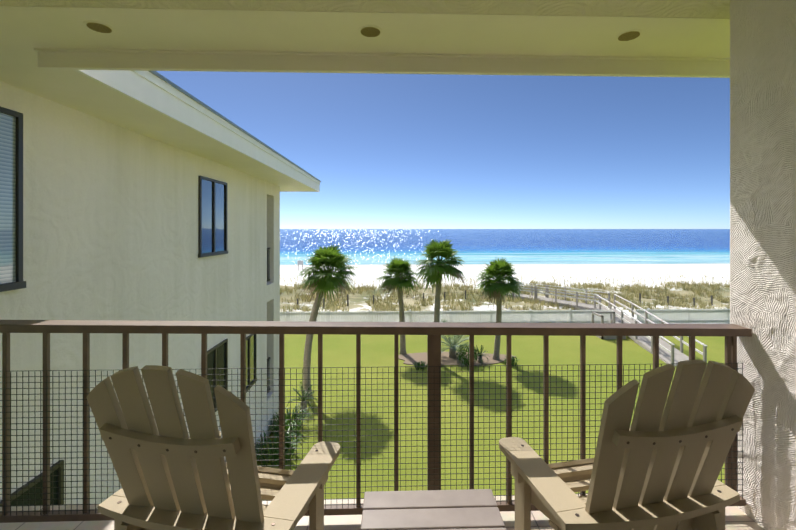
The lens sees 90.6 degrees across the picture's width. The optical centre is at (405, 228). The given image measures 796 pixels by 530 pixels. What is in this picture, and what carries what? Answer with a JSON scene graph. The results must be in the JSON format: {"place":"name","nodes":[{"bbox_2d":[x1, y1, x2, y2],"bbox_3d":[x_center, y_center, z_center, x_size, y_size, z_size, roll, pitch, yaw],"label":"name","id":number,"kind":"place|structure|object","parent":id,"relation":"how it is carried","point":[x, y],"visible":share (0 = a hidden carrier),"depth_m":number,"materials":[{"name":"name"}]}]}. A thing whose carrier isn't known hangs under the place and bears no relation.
{"place":"outdoors","nodes":[
{"label":"outdoors","id":0,"kind":"place"},
{"bbox_2d":[0,494,764,529],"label":"balcony floor","id":1,"kind":"structure","parent":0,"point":[736,518],"depth_m":2.12,"materials":[{"name":"tile"}]},
{"bbox_2d":[86,365,339,529],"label":"adirondack chair","id":2,"kind":"object","parent":1,"relation":"on","point":[171,475],"visible":1,"depth_m":1.39,"materials":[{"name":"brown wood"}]},
{"bbox_2d":[361,489,505,529],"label":"side table","id":3,"kind":"object","parent":1,"relation":"on","point":[473,509],"visible":1,"depth_m":1.44,"materials":[{"name":"wood"}]},
{"bbox_2d":[499,360,754,529],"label":"adirondack chair","id":4,"kind":"object","parent":1,"relation":"on","point":[653,466],"visible":1,"depth_m":1.45,"materials":[{"name":"brown wood"}]},
{"bbox_2d":[730,0,795,529],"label":"partition wall","id":5,"kind":"structure","parent":1,"relation":"on","point":[771,245],"depth_m":2.08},
{"bbox_2d":[0,320,751,522],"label":"railing","id":6,"kind":"object","parent":5,"relation":"attached to","point":[433,331],"visible":0.6,"depth_m":2.10,"materials":[{"name":"brown metal"}]},
{"bbox_2d":[0,363,743,515],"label":"wire mesh","id":7,"kind":"object","parent":6,"relation":"attached to","point":[319,430],"visible":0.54,"depth_m":2.10,"materials":[{"name":"black metal"}]},
{"bbox_2d":[156,71,729,228],"label":"sky","id":8,"kind":"structure","parent":0,"point":[385,151],"materials":[{"name":"blue"}]},
{"bbox_2d":[232,264,729,499],"bbox_3d":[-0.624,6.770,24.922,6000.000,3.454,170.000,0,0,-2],"label":"ground","id":9,"kind":"structure","parent":0,"point":[377,352],"depth_m":15.53,"materials":[{"name":"green plant"}]},
{"bbox_2d":[0,81,279,503],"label":"wing walls","id":10,"kind":"structure","parent":9,"relation":"on","point":[110,221],"depth_m":4.95,"materials":[{"name":"beige paint"}]},
{"bbox_2d":[0,339,227,505],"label":"wing windows","id":11,"kind":"structure","parent":10,"relation":"in","point":[217,356],"depth_m":4.12,"materials":[{"name":"black glass"}]},
{"bbox_2d":[0,106,256,392],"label":"wing windows","id":12,"kind":"structure","parent":10,"relation":"in","point":[212,217],"depth_m":3.66,"materials":[{"name":"glass"}]},
{"bbox_2d":[0,41,315,190],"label":"wing soffit","id":13,"kind":"structure","parent":10,"relation":"attached to","point":[20,69],"depth_m":4.32,"materials":[{"name":"beige paint"}]},
{"bbox_2d":[149,71,320,181],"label":"wing roof","id":14,"kind":"structure","parent":10,"relation":"on","point":[169,82],"depth_m":5.64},
{"bbox_2d":[74,70,319,191],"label":"wing fascia","id":15,"kind":"structure","parent":14,"relation":"attached to","point":[151,90],"depth_m":4.97,"materials":[{"name":"white paint"}]},
{"bbox_2d":[267,248,269,393],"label":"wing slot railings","id":16,"kind":"object","parent":10,"relation":"attached to","point":[268,358],"visible":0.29,"depth_m":11.39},
{"bbox_2d":[0,0,729,17],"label":"balcony ceiling","id":17,"kind":"structure","parent":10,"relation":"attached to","point":[681,8],"depth_m":2.34,"materials":[{"name":"beige paint"}]},
{"bbox_2d":[0,6,729,57],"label":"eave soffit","id":18,"kind":"structure","parent":17,"relation":"attached to","point":[32,27],"depth_m":2.65,"materials":[{"name":"beige paint"}]},
{"bbox_2d":[83,21,642,41],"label":"recessed lights","id":19,"kind":"object","parent":18,"relation":"attached to","point":[369,31],"visible":1,"depth_m":2.62,"materials":[{"name":"paint"}]},
{"bbox_2d":[34,48,729,77],"bbox_3d":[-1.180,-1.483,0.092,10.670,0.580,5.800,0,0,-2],"label":"ceiling beam","id":20,"kind":"structure","parent":17,"relation":"attached to","point":[275,61],"depth_m":2.98,"materials":[{"name":"beige paint"}]},
{"bbox_2d":[256,427,303,466],"bbox_3d":[-3.263,5.591,10.152,1.650,0.531,1.482,0,0,-42],"label":"lily clump","id":21,"kind":"object","parent":9,"relation":"on","point":[274,459],"visible":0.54,"depth_m":10.00,"materials":[{"name":"green plant"}]},
{"bbox_2d":[268,405,317,435],"bbox_3d":[-3.403,5.588,11.425,1.699,0.537,1.745,0,0,-39],"label":"lily clump","id":22,"kind":"object","parent":9,"relation":"on","point":[287,422],"visible":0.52,"depth_m":11.45,"materials":[{"name":"green plant"}]},
{"bbox_2d":[297,260,302,270],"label":"beach sign","id":23,"kind":"object","parent":9,"relation":"on","point":[299,262],"visible":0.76,"depth_m":61.40,"materials":[{"name":"grey wood"}]},
{"bbox_2d":[286,381,317,412],"bbox_3d":[-3.380,5.509,12.747,1.070,1.078,1.069,0,0,-2],"label":"sago palm","id":24,"kind":"object","parent":9,"relation":"on","point":[305,399],"visible":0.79,"depth_m":12.69,"materials":[{"name":"green plant"}]},
{"bbox_2d":[295,242,358,395],"bbox_3d":[-2.838,3.182,14.476,2.480,5.400,2.401,0,0,42],"label":"sabal palm","id":25,"kind":"object","parent":9,"relation":"on","point":[323,279],"visible":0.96,"depth_m":13.96,"materials":[{"name":"green plant"}]},
{"bbox_2d":[375,256,421,354],"bbox_3d":[-0.307,3.523,18.351,2.397,4.676,2.223,0,0,-2],"label":"sabal palm","id":26,"kind":"object","parent":9,"relation":"on","point":[402,276],"visible":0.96,"depth_m":18.11,"materials":[{"name":"green plant"}]},
{"bbox_2d":[413,361,426,369],"bbox_3d":[0.630,5.712,16.541,0.856,0.290,0.691,0,0,-16],"label":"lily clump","id":27,"kind":"object","parent":9,"relation":"on","point":[422,363],"visible":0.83,"depth_m":16.59,"materials":[{"name":"green plant"}]},
{"bbox_2d":[398,352,515,365],"bbox_3d":[2.269,5.840,17.788,5.588,0.026,1.880,0,0,-2],"label":"mulch bed","id":28,"kind":"object","parent":9,"relation":"on","point":[410,358],"visible":0.54,"depth_m":17.58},
{"bbox_2d":[413,238,467,321],"bbox_3d":[1.496,3.080,17.172,2.669,5.561,2.666,0,0,-2],"label":"sabal palm","id":29,"kind":"object","parent":28,"relation":"on","point":[432,272],"visible":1,"depth_m":16.76,"materials":[{"name":"green plant"}]},
{"bbox_2d":[474,345,489,364],"bbox_3d":[3.261,5.532,17.276,0.815,0.899,0.891,0,0,38],"label":"sago palm","id":30,"kind":"object","parent":28,"relation":"on","point":[480,357],"visible":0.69,"depth_m":17.19,"materials":[{"name":"green plant"}]},
{"bbox_2d":[473,257,527,359],"bbox_3d":[4.206,3.536,17.594,2.477,4.676,2.323,0,0,-2],"label":"sabal palm","id":31,"kind":"object","parent":28,"relation":"on","point":[500,271],"visible":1,"depth_m":17.22,"materials":[{"name":"green plant"}]},
{"bbox_2d":[500,356,518,366],"bbox_3d":[4.572,5.676,17.021,0.984,0.362,0.768,0,0,17],"label":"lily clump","id":32,"kind":"object","parent":28,"relation":"on","point":[513,362],"visible":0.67,"depth_m":17.04,"materials":[{"name":"green plant"}]},
{"bbox_2d":[441,319,474,366],"bbox_3d":[2.143,5.242,17.826,2.462,2.407,2.391,0,0,-2],"label":"pindo palm","id":33,"kind":"object","parent":9,"relation":"on","point":[454,342],"visible":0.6,"depth_m":17.77,"materials":[{"name":"green plant"}]},
{"bbox_2d":[456,342,478,365],"bbox_3d":[2.669,5.422,17.017,0.979,1.001,0.966,0,0,-2],"label":"round shrub","id":34,"kind":"object","parent":9,"relation":"on","point":[462,355],"visible":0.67,"depth_m":16.83,"materials":[{"name":"green plant"}]},
{"bbox_2d":[280,274,729,321],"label":"dune grass and sea oats","id":35,"kind":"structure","parent":9,"relation":"on","point":[699,291],"depth_m":31.59,"materials":[{"name":"beige plant"}]},
{"bbox_2d":[297,290,712,308],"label":"fence posts","id":36,"kind":"object","parent":9,"relation":"on","point":[667,297],"visible":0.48,"depth_m":29.09,"materials":[{"name":"grey"}]},
{"bbox_2d":[280,307,729,323],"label":"wall","id":37,"kind":"structure","parent":9,"relation":"on","point":[695,316],"depth_m":23.41,"materials":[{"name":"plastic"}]},
{"bbox_2d":[480,280,707,366],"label":"boardwalk","id":38,"kind":"structure","parent":9,"relation":"on","point":[669,353],"depth_m":22.36,"materials":[{"name":"grey wood"}]},
{"bbox_2d":[280,229,729,264],"bbox_3d":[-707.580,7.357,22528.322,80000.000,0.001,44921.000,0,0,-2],"label":"sea","id":39,"kind":"structure","parent":0,"point":[562,246],"depth_m":174.88,"materials":[{"name":"liquid"}]}
]}

